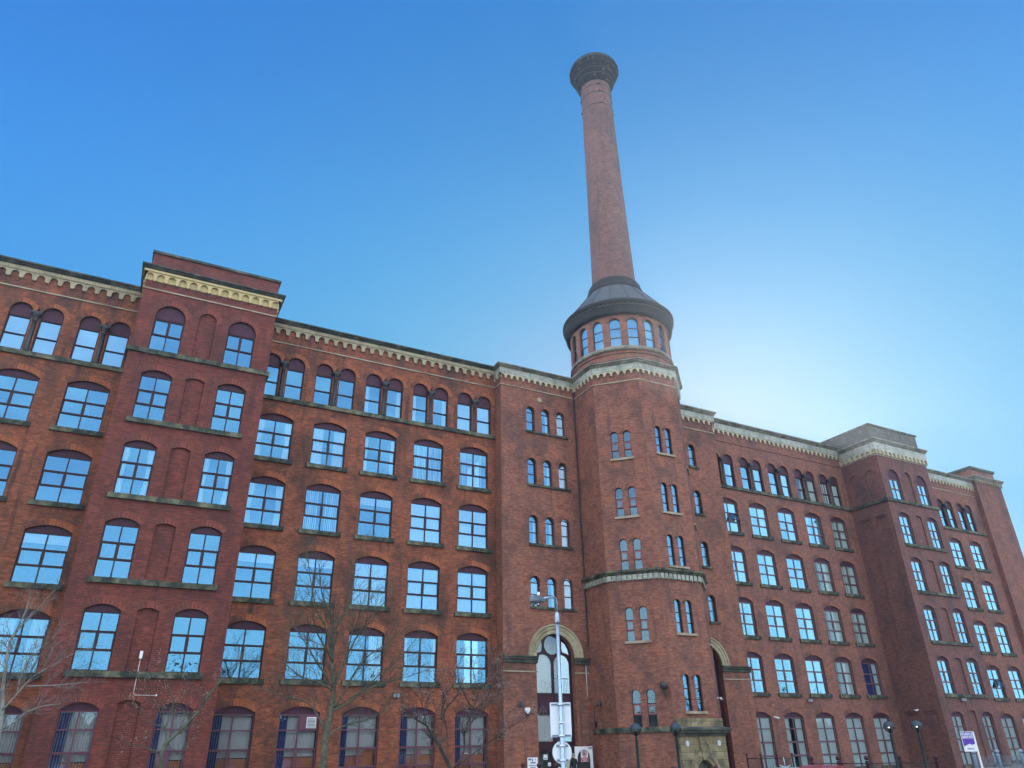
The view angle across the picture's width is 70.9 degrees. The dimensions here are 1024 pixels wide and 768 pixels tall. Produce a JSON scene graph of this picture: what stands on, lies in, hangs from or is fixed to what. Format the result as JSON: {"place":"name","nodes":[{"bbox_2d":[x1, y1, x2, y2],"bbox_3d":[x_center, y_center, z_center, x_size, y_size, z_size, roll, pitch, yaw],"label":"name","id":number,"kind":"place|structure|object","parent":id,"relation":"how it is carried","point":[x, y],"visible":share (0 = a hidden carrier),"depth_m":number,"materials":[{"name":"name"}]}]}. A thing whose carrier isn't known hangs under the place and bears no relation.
{"place":"outdoors","nodes":[
{"label":"outdoors","id":0,"kind":"place"},
{"bbox_2d":[0,0,1023,740],"label":"sky","id":1,"kind":"structure","parent":0,"point":[824,199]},
{"bbox_2d":[680,404,1023,767],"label":"mill building","id":2,"kind":"structure","parent":0,"point":[865,582],"depth_m":64.70,"materials":[{"name":"brick"}]},
{"bbox_2d":[717,455,734,485],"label":"window","id":3,"kind":"structure","parent":2,"relation":"in","point":[726,460],"depth_m":65.10,"materials":[{"name":"blue glass"}]},
{"bbox_2d":[723,498,744,535],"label":"window","id":4,"kind":"structure","parent":2,"relation":"in","point":[733,518],"depth_m":63.17,"materials":[{"name":"blue glass"}]},
{"bbox_2d":[730,546,752,585],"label":"window","id":5,"kind":"structure","parent":2,"relation":"in","point":[740,563],"depth_m":61.31,"materials":[{"name":"blue glass"}]},
{"bbox_2d":[738,597,761,639],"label":"window","id":6,"kind":"structure","parent":2,"relation":"in","point":[741,600],"depth_m":59.36,"materials":[{"name":"blue glass"}]},
{"bbox_2d":[739,458,763,491],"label":"window","id":7,"kind":"structure","parent":2,"relation":"in","point":[754,465],"depth_m":66.62,"materials":[{"name":"blue glass"}]},
{"bbox_2d":[747,652,770,696],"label":"window","id":8,"kind":"structure","parent":2,"relation":"in","point":[750,655],"depth_m":57.42,"materials":[{"name":"blue glass"}]},
{"bbox_2d":[749,503,773,540],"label":"window","id":9,"kind":"structure","parent":2,"relation":"in","point":[761,516],"depth_m":64.71,"materials":[{"name":"blue glass"}]},
{"bbox_2d":[756,712,777,767],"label":"window","id":10,"kind":"structure","parent":2,"relation":"in","point":[763,720],"depth_m":55.35,"materials":[{"name":"grey glass"}]},
{"bbox_2d":[757,550,782,588],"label":"window","id":11,"kind":"structure","parent":2,"relation":"in","point":[770,567],"depth_m":62.79,"materials":[{"name":"blue glass"}]},
{"bbox_2d":[765,600,792,641],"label":"window","id":12,"kind":"structure","parent":2,"relation":"in","point":[779,620],"depth_m":60.86,"materials":[{"name":"blue glass"}]},
{"bbox_2d":[767,464,790,496],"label":"window","id":13,"kind":"structure","parent":2,"relation":"in","point":[781,472],"depth_m":68.13,"materials":[{"name":"blue glass"}]},
{"bbox_2d":[774,654,802,696],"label":"window","id":14,"kind":"structure","parent":2,"relation":"in","point":[781,657],"depth_m":58.87,"materials":[{"name":"blue glass"}]},
{"bbox_2d":[777,508,802,544],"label":"window","id":15,"kind":"structure","parent":2,"relation":"in","point":[790,525],"depth_m":66.23,"materials":[{"name":"blue glass"}]},
{"bbox_2d":[784,712,809,767],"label":"window","id":16,"kind":"structure","parent":2,"relation":"in","point":[791,715],"depth_m":56.80,"materials":[{"name":"grey glass"}]},
{"bbox_2d":[786,554,811,592],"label":"window","id":17,"kind":"structure","parent":2,"relation":"in","point":[792,557],"depth_m":64.25,"materials":[{"name":"blue glass"}]},
{"bbox_2d":[794,470,816,501],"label":"window","id":18,"kind":"structure","parent":2,"relation":"in","point":[812,497],"depth_m":69.62,"materials":[{"name":"grey glass"}]},
{"bbox_2d":[795,603,821,643],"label":"window","id":19,"kind":"structure","parent":2,"relation":"in","point":[808,619],"depth_m":62.40,"materials":[{"name":"blue glass"}]},
{"bbox_2d":[805,513,829,548],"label":"window","id":20,"kind":"structure","parent":2,"relation":"in","point":[817,530],"depth_m":67.66,"materials":[{"name":"blue glass"}]},
{"bbox_2d":[805,655,832,697],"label":"window","id":21,"kind":"structure","parent":2,"relation":"in","point":[813,666],"depth_m":60.36,"materials":[{"name":"blue glass"}]},
{"bbox_2d":[814,558,838,595],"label":"window","id":22,"kind":"structure","parent":2,"relation":"in","point":[822,568],"depth_m":65.76,"materials":[{"name":"grey glass"}]},
{"bbox_2d":[816,712,840,764],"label":"window","id":23,"kind":"structure","parent":2,"relation":"in","point":[828,741],"depth_m":58.30,"materials":[{"name":"grey glass"}]},
{"bbox_2d":[819,475,841,505],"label":"window","id":24,"kind":"structure","parent":2,"relation":"in","point":[832,483],"depth_m":71.05,"materials":[{"name":"grey glass"}]},
{"bbox_2d":[824,606,849,644],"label":"window","id":25,"kind":"structure","parent":2,"relation":"in","point":[834,623],"depth_m":63.84,"materials":[{"name":"grey glass"}]},
{"bbox_2d":[830,518,853,552],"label":"window","id":26,"kind":"structure","parent":2,"relation":"in","point":[835,520],"depth_m":69.15,"materials":[{"name":"grey glass"}]},
{"bbox_2d":[834,657,860,697],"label":"window","id":27,"kind":"structure","parent":2,"relation":"in","point":[846,683],"depth_m":61.94,"materials":[{"name":"grey glass"}]},
{"bbox_2d":[840,562,864,597],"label":"window","id":28,"kind":"structure","parent":2,"relation":"in","point":[845,565],"depth_m":67.24,"materials":[{"name":"grey glass"}]},
{"bbox_2d":[845,713,875,767],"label":"window","id":29,"kind":"structure","parent":2,"relation":"in","point":[857,738],"depth_m":59.77,"materials":[{"name":"grey glass"}]},
{"bbox_2d":[850,609,875,646],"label":"window","id":30,"kind":"structure","parent":2,"relation":"in","point":[866,643],"depth_m":65.31,"materials":[{"name":"grey glass"}]},
{"bbox_2d":[861,658,887,698],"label":"window","id":31,"kind":"structure","parent":2,"relation":"in","point":[872,685],"depth_m":63.35,"materials":[{"name":"blue glass"}]},
{"bbox_2d":[873,713,896,767],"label":"window","id":32,"kind":"structure","parent":2,"relation":"in","point":[884,741],"depth_m":61.14,"materials":[{"name":"grey glass"}]},
{"bbox_2d":[898,513,914,543],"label":"window","id":33,"kind":"structure","parent":2,"relation":"in","point":[902,517],"depth_m":67.90,"materials":[{"name":"blue glass"}]},
{"bbox_2d":[937,656,954,693],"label":"window","id":34,"kind":"structure","parent":2,"relation":"in","point":[942,660],"depth_m":62.15,"materials":[{"name":"blue glass"}]},
{"bbox_2d":[949,538,971,569],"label":"window","id":35,"kind":"structure","parent":2,"relation":"in","point":[956,549],"depth_m":77.12,"materials":[{"name":"blue glass"}]},
{"bbox_2d":[951,712,979,767],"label":"window","id":36,"kind":"structure","parent":2,"relation":"in","point":[956,717],"depth_m":59.68,"materials":[{"name":"grey glass"}]},
{"bbox_2d":[961,578,983,610],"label":"window","id":37,"kind":"structure","parent":2,"relation":"in","point":[972,597],"depth_m":75.28,"materials":[{"name":"blue glass"}]},
{"bbox_2d":[969,542,991,572],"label":"window","id":38,"kind":"structure","parent":2,"relation":"in","point":[977,556],"depth_m":78.66,"materials":[{"name":"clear glass"}]},
{"bbox_2d":[973,621,996,654],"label":"window","id":39,"kind":"structure","parent":2,"relation":"in","point":[981,627],"depth_m":73.32,"materials":[{"name":"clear glass"}]},
{"bbox_2d":[981,581,1003,613],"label":"window","id":40,"kind":"structure","parent":2,"relation":"in","point":[989,595],"depth_m":76.71,"materials":[{"name":"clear glass"}]},
{"bbox_2d":[981,712,1008,766],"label":"window","id":41,"kind":"structure","parent":2,"relation":"in","point":[985,716],"depth_m":61.85,"materials":[{"name":"clear glass"}]},
{"bbox_2d":[986,665,1010,700],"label":"window","id":42,"kind":"structure","parent":2,"relation":"in","point":[994,671],"depth_m":71.38,"materials":[{"name":"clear glass"}]},
{"bbox_2d":[994,623,1016,656],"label":"window","id":43,"kind":"structure","parent":2,"relation":"in","point":[1001,634],"depth_m":74.80,"materials":[{"name":"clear glass"}]},
{"bbox_2d":[1001,714,1022,762],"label":"window","id":44,"kind":"structure","parent":2,"relation":"in","point":[1008,725],"depth_m":69.26,"materials":[{"name":"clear glass"}]},
{"bbox_2d":[1007,667,1023,701],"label":"window","id":45,"kind":"structure","parent":2,"relation":"in","point":[1013,672],"depth_m":72.93,"materials":[{"name":"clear glass"}]},
{"bbox_2d":[983,764,1022,767],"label":"pavement","id":46,"kind":"structure","parent":0,"point":[1010,766],"depth_m":59.95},
{"bbox_2d":[0,577,103,742],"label":"bare tree","id":47,"kind":"object","parent":46,"relation":"on","point":[3,706],"visible":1,"depth_m":30.54,"materials":[{"name":"brown plant"}]},
{"bbox_2d":[121,646,245,767],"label":"bare tree","id":48,"kind":"object","parent":46,"relation":"on","point":[169,739],"visible":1,"depth_m":26.71,"materials":[{"name":"brown plant"}]},
{"bbox_2d":[0,250,595,767],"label":"mill building","id":49,"kind":"structure","parent":46,"relation":"on","point":[190,450],"depth_m":43.21,"materials":[{"name":"brick"},{"name":"stone"},{"name":"glass"}]},
{"bbox_2d":[0,441,17,501],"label":"window","id":50,"kind":"structure","parent":49,"relation":"in","point":[3,446],"depth_m":38.65,"materials":[{"name":"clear glass"}]},
{"bbox_2d":[0,705,24,767],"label":"window","id":51,"kind":"structure","parent":49,"relation":"in","point":[10,735],"depth_m":34.27,"materials":[{"name":"clear glass"}]},
{"bbox_2d":[0,370,39,426],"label":"window","id":52,"kind":"structure","parent":49,"relation":"in","point":[17,374],"depth_m":40.10,"materials":[{"name":"clear glass"}]},
{"bbox_2d":[0,609,50,679],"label":"window","id":53,"kind":"structure","parent":49,"relation":"in","point":[41,618],"depth_m":35.81,"materials":[{"name":"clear glass"}]},
{"bbox_2d":[0,303,63,354],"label":"window","id":54,"kind":"structure","parent":49,"relation":"in","point":[19,317],"depth_m":41.85,"materials":[{"name":"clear glass"}]},
{"bbox_2d":[3,526,72,590],"bbox_3d":[-24.458,8.985,37.453,2.600,3.300,0.402,12,-30,-24],"label":"window","id":55,"kind":"structure","parent":49,"relation":"in","point":[52,535],"depth_m":37.72,"materials":[{"name":"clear glass"}]},
{"bbox_2d":[27,450,91,509],"bbox_3d":[-24.517,5.157,39.365,2.600,3.300,0.380,12,-30,-24],"label":"window","id":56,"kind":"structure","parent":49,"relation":"in","point":[67,454],"depth_m":39.36,"materials":[{"name":"clear glass"}]},
{"bbox_2d":[46,702,99,767],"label":"window","id":57,"kind":"structure","parent":49,"relation":"in","point":[75,727],"depth_m":32.75,"materials":[{"name":"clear glass"}]},
{"bbox_2d":[49,382,109,436],"bbox_3d":[-24.581,1.351,41.277,2.600,3.300,0.380,12,-30,-24],"label":"window","id":58,"kind":"structure","parent":49,"relation":"in","point":[88,386],"depth_m":41.27,"materials":[{"name":"clear glass"}]},
{"bbox_2d":[70,604,120,670],"bbox_3d":[-19.913,12.130,34.507,1.600,3.040,0.125,12,-30,-24],"label":"window","id":59,"kind":"structure","parent":49,"relation":"in","point":[100,608],"depth_m":34.64,"materials":[{"name":"clear glass"}]},
{"bbox_2d":[70,317,130,367],"bbox_3d":[-24.633,-2.555,43.210,2.730,3.095,0.520,12,-30,-24],"label":"window","id":60,"kind":"structure","parent":49,"relation":"in","point":[85,343],"depth_m":43.33,"materials":[{"name":"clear glass"}]},
{"bbox_2d":[92,518,139,578],"bbox_3d":[-19.977,8.306,36.429,1.600,3.040,0.125,12,-30,-24],"label":"window","id":61,"kind":"structure","parent":49,"relation":"in","point":[120,522],"depth_m":36.56,"materials":[{"name":"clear glass"}]},
{"bbox_2d":[113,441,156,495],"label":"window","id":62,"kind":"structure","parent":49,"relation":"in","point":[140,445],"depth_m":38.43,"materials":[{"name":"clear glass"}]},
{"bbox_2d":[131,371,171,420],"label":"window","id":63,"kind":"structure","parent":49,"relation":"in","point":[152,374],"depth_m":40.39,"materials":[{"name":"clear glass"}]},
{"bbox_2d":[148,308,184,353],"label":"window","id":64,"kind":"structure","parent":49,"relation":"in","point":[170,316],"depth_m":42.41,"materials":[{"name":"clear glass"}]},
{"bbox_2d":[146,703,191,767],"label":"window","id":65,"kind":"structure","parent":49,"relation":"in","point":[158,738],"depth_m":34.40,"materials":[{"name":"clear glass"}]},
{"bbox_2d":[164,609,207,672],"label":"window","id":66,"kind":"structure","parent":49,"relation":"in","point":[190,613],"depth_m":36.28,"materials":[{"name":"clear glass"}]},
{"bbox_2d":[181,527,221,584],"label":"window","id":67,"kind":"structure","parent":49,"relation":"in","point":[205,531],"depth_m":38.24,"materials":[{"name":"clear glass"}]},
{"bbox_2d":[196,453,233,504],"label":"window","id":68,"kind":"structure","parent":49,"relation":"in","point":[216,456],"depth_m":40.10,"materials":[{"name":"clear glass"}]},
{"bbox_2d":[210,385,245,432],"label":"window","id":69,"kind":"structure","parent":49,"relation":"in","point":[229,388],"depth_m":42.09,"materials":[{"name":"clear glass"}]},
{"bbox_2d":[206,706,254,767],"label":"window","id":70,"kind":"structure","parent":49,"relation":"in","point":[231,726],"depth_m":38.32,"materials":[{"name":"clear glass"}]},
{"bbox_2d":[222,323,254,367],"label":"window","id":71,"kind":"structure","parent":49,"relation":"in","point":[241,331],"depth_m":44.08,"materials":[{"name":"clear glass"}]},
{"bbox_2d":[219,621,265,683],"bbox_3d":[-14.935,14.859,39.927,2.600,3.300,0.380,12,-30,-24],"label":"window","id":72,"kind":"structure","parent":49,"relation":"in","point":[241,625],"depth_m":40.08,"materials":[{"name":"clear glass"}]},
{"bbox_2d":[232,546,275,603],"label":"window","id":73,"kind":"structure","parent":49,"relation":"in","point":[257,554],"depth_m":42.19,"materials":[{"name":"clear glass"}]},
{"bbox_2d":[243,477,284,530],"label":"window","id":74,"kind":"structure","parent":49,"relation":"in","point":[280,489],"depth_m":43.93,"materials":[{"name":"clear glass"}]},
{"bbox_2d":[254,414,292,464],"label":"window","id":75,"kind":"structure","parent":49,"relation":"in","point":[284,459],"depth_m":45.84,"materials":[{"name":"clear glass"}]},
{"bbox_2d":[267,354,304,399],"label":"window","id":76,"kind":"structure","parent":49,"relation":"in","point":[295,365],"depth_m":47.89,"materials":[{"name":"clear glass"}]},
{"bbox_2d":[274,707,318,767],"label":"window","id":77,"kind":"structure","parent":49,"relation":"in","point":[297,727],"depth_m":39.75,"materials":[{"name":"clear glass"}]},
{"bbox_2d":[280,624,326,684],"bbox_3d":[-11.822,15.535,41.377,2.600,3.300,0.380,12,-30,-24],"label":"window","id":78,"kind":"structure","parent":49,"relation":"in","point":[304,628],"depth_m":41.33,"materials":[{"name":"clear glass"}]},
{"bbox_2d":[290,551,333,607],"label":"window","id":79,"kind":"structure","parent":49,"relation":"in","point":[329,564],"depth_m":43.67,"materials":[{"name":"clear glass"}]},
{"bbox_2d":[298,485,340,536],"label":"window","id":80,"kind":"structure","parent":49,"relation":"in","point":[322,489],"depth_m":45.36,"materials":[{"name":"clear glass"}]},
{"bbox_2d":[306,423,346,472],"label":"window","id":81,"kind":"structure","parent":49,"relation":"in","point":[338,451],"depth_m":47.27,"materials":[{"name":"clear glass"}]},
{"bbox_2d":[313,365,354,408],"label":"window","id":82,"kind":"structure","parent":49,"relation":"in","point":[324,371],"depth_m":49.28,"materials":[{"name":"clear glass"}]},
{"bbox_2d":[338,707,378,767],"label":"window","id":83,"kind":"structure","parent":49,"relation":"in","point":[354,740],"depth_m":41.11,"materials":[{"name":"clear glass"}]},
{"bbox_2d":[341,628,385,686],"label":"window","id":84,"kind":"structure","parent":49,"relation":"in","point":[372,645],"depth_m":43.12,"materials":[{"name":"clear glass"}]},
{"bbox_2d":[348,557,389,611],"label":"window","id":85,"kind":"structure","parent":49,"relation":"in","point":[374,564],"depth_m":44.98,"materials":[{"name":"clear glass"}]},
{"bbox_2d":[354,492,393,542],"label":"window","id":86,"kind":"structure","parent":49,"relation":"in","point":[376,499],"depth_m":46.97,"materials":[{"name":"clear glass"}]},
{"bbox_2d":[359,432,397,479],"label":"window","id":87,"kind":"structure","parent":49,"relation":"in","point":[379,435],"depth_m":48.70,"materials":[{"name":"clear glass"}]},
{"bbox_2d":[364,375,402,417],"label":"window","id":88,"kind":"structure","parent":49,"relation":"in","point":[394,385],"depth_m":50.72,"materials":[{"name":"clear glass"}]},
{"bbox_2d":[398,707,434,767],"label":"window","id":89,"kind":"structure","parent":49,"relation":"in","point":[411,741],"depth_m":42.49,"materials":[{"name":"clear glass"}]},
{"bbox_2d":[399,631,439,687],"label":"window","id":90,"kind":"structure","parent":49,"relation":"in","point":[414,634],"depth_m":44.40,"materials":[{"name":"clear glass"}]},
{"bbox_2d":[403,562,441,614],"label":"window","id":91,"kind":"structure","parent":49,"relation":"in","point":[422,590],"depth_m":46.32,"materials":[{"name":"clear glass"}]},
{"bbox_2d":[406,498,443,547],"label":"window","id":92,"kind":"structure","parent":49,"relation":"in","point":[425,520],"depth_m":48.22,"materials":[{"name":"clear glass"}]},
{"bbox_2d":[409,440,445,486],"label":"window","id":93,"kind":"structure","parent":49,"relation":"in","point":[428,444],"depth_m":50.16,"materials":[{"name":"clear glass"}]},
{"bbox_2d":[412,384,447,426],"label":"window","id":94,"kind":"structure","parent":49,"relation":"in","point":[419,390],"depth_m":52.15,"materials":[{"name":"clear glass"}]},
{"bbox_2d":[454,708,486,767],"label":"window","id":95,"kind":"structure","parent":49,"relation":"in","point":[471,741],"depth_m":43.95,"materials":[{"name":"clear glass"}]},
{"bbox_2d":[453,633,491,688],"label":"window","id":96,"kind":"structure","parent":49,"relation":"in","point":[470,637],"depth_m":45.94,"materials":[{"name":"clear glass"}]},
{"bbox_2d":[454,567,491,617],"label":"window","id":97,"kind":"structure","parent":49,"relation":"in","point":[472,591],"depth_m":47.76,"materials":[{"name":"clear glass"}]},
{"bbox_2d":[457,393,489,434],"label":"window","id":98,"kind":"structure","parent":49,"relation":"in","point":[464,401],"depth_m":53.54,"materials":[{"name":"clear glass"}]},
{"bbox_2d":[456,505,490,552],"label":"window","id":99,"kind":"structure","parent":49,"relation":"in","point":[472,518],"depth_m":49.66,"materials":[{"name":"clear glass"}]},
{"bbox_2d":[457,448,490,493],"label":"window","id":100,"kind":"structure","parent":49,"relation":"in","point":[474,452],"depth_m":51.63,"materials":[{"name":"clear glass"}]},
{"bbox_2d":[232,519,446,767],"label":"bare tree","id":101,"kind":"object","parent":46,"relation":"on","point":[333,707],"visible":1,"depth_m":28.76,"materials":[{"name":"brown plant"}]},
{"bbox_2d":[393,639,546,767],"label":"bare tree","id":102,"kind":"object","parent":46,"relation":"on","point":[464,729],"visible":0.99,"depth_m":30.87,"materials":[{"name":"brown plant"}]},
{"bbox_2d":[529,592,565,767],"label":"street lamp","id":103,"kind":"object","parent":46,"relation":"on","point":[536,600],"visible":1,"depth_m":22.54,"materials":[{"name":"white metal"}]},
{"bbox_2d":[550,702,571,736],"bbox_3d":[1.495,10.262,22.002,0.640,0.970,0.201,-1,-27,0],"label":"road sign","id":104,"kind":"object","parent":103,"relation":"attached to","point":[554,718],"visible":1,"depth_m":22.08,"materials":[{"name":"white metal"}]},
{"bbox_2d":[552,741,571,763],"bbox_3d":[1.508,11.062,21.600,0.580,0.620,0.201,-1,-27,0],"label":"road sign","id":105,"kind":"object","parent":103,"relation":"attached to","point":[556,752],"visible":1,"depth_m":21.67,"materials":[{"name":"white metal"}]},
{"bbox_2d":[574,746,592,767],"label":"porch screen","id":106,"kind":"object","parent":46,"relation":"on","point":[577,753],"visible":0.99,"depth_m":45.14,"materials":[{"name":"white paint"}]},
{"bbox_2d":[563,52,731,767],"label":"chimney tower","id":107,"kind":"structure","parent":46,"relation":"on","point":[644,580],"depth_m":50.79,"materials":[{"name":"brick"}]},
{"bbox_2d":[672,718,731,767],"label":"doorway","id":108,"kind":"structure","parent":107,"relation":"in","point":[701,741],"depth_m":43.35,"materials":[{"name":"stone"}]},
{"bbox_2d":[809,755,939,767],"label":"railing","id":109,"kind":"object","parent":46,"relation":"on","point":[867,763],"visible":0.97,"depth_m":37.77,"materials":[{"name":"black metal"}]},
{"bbox_2d":[960,731,982,767],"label":"for sale board","id":110,"kind":"object","parent":46,"relation":"on","point":[969,742],"visible":1,"depth_m":34.12,"materials":[{"name":"white paint"}]},
{"bbox_2d":[971,749,1023,767],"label":"palisade fence","id":111,"kind":"object","parent":46,"relation":"on","point":[998,760],"visible":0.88,"depth_m":39.07,"materials":[{"name":"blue metal"}]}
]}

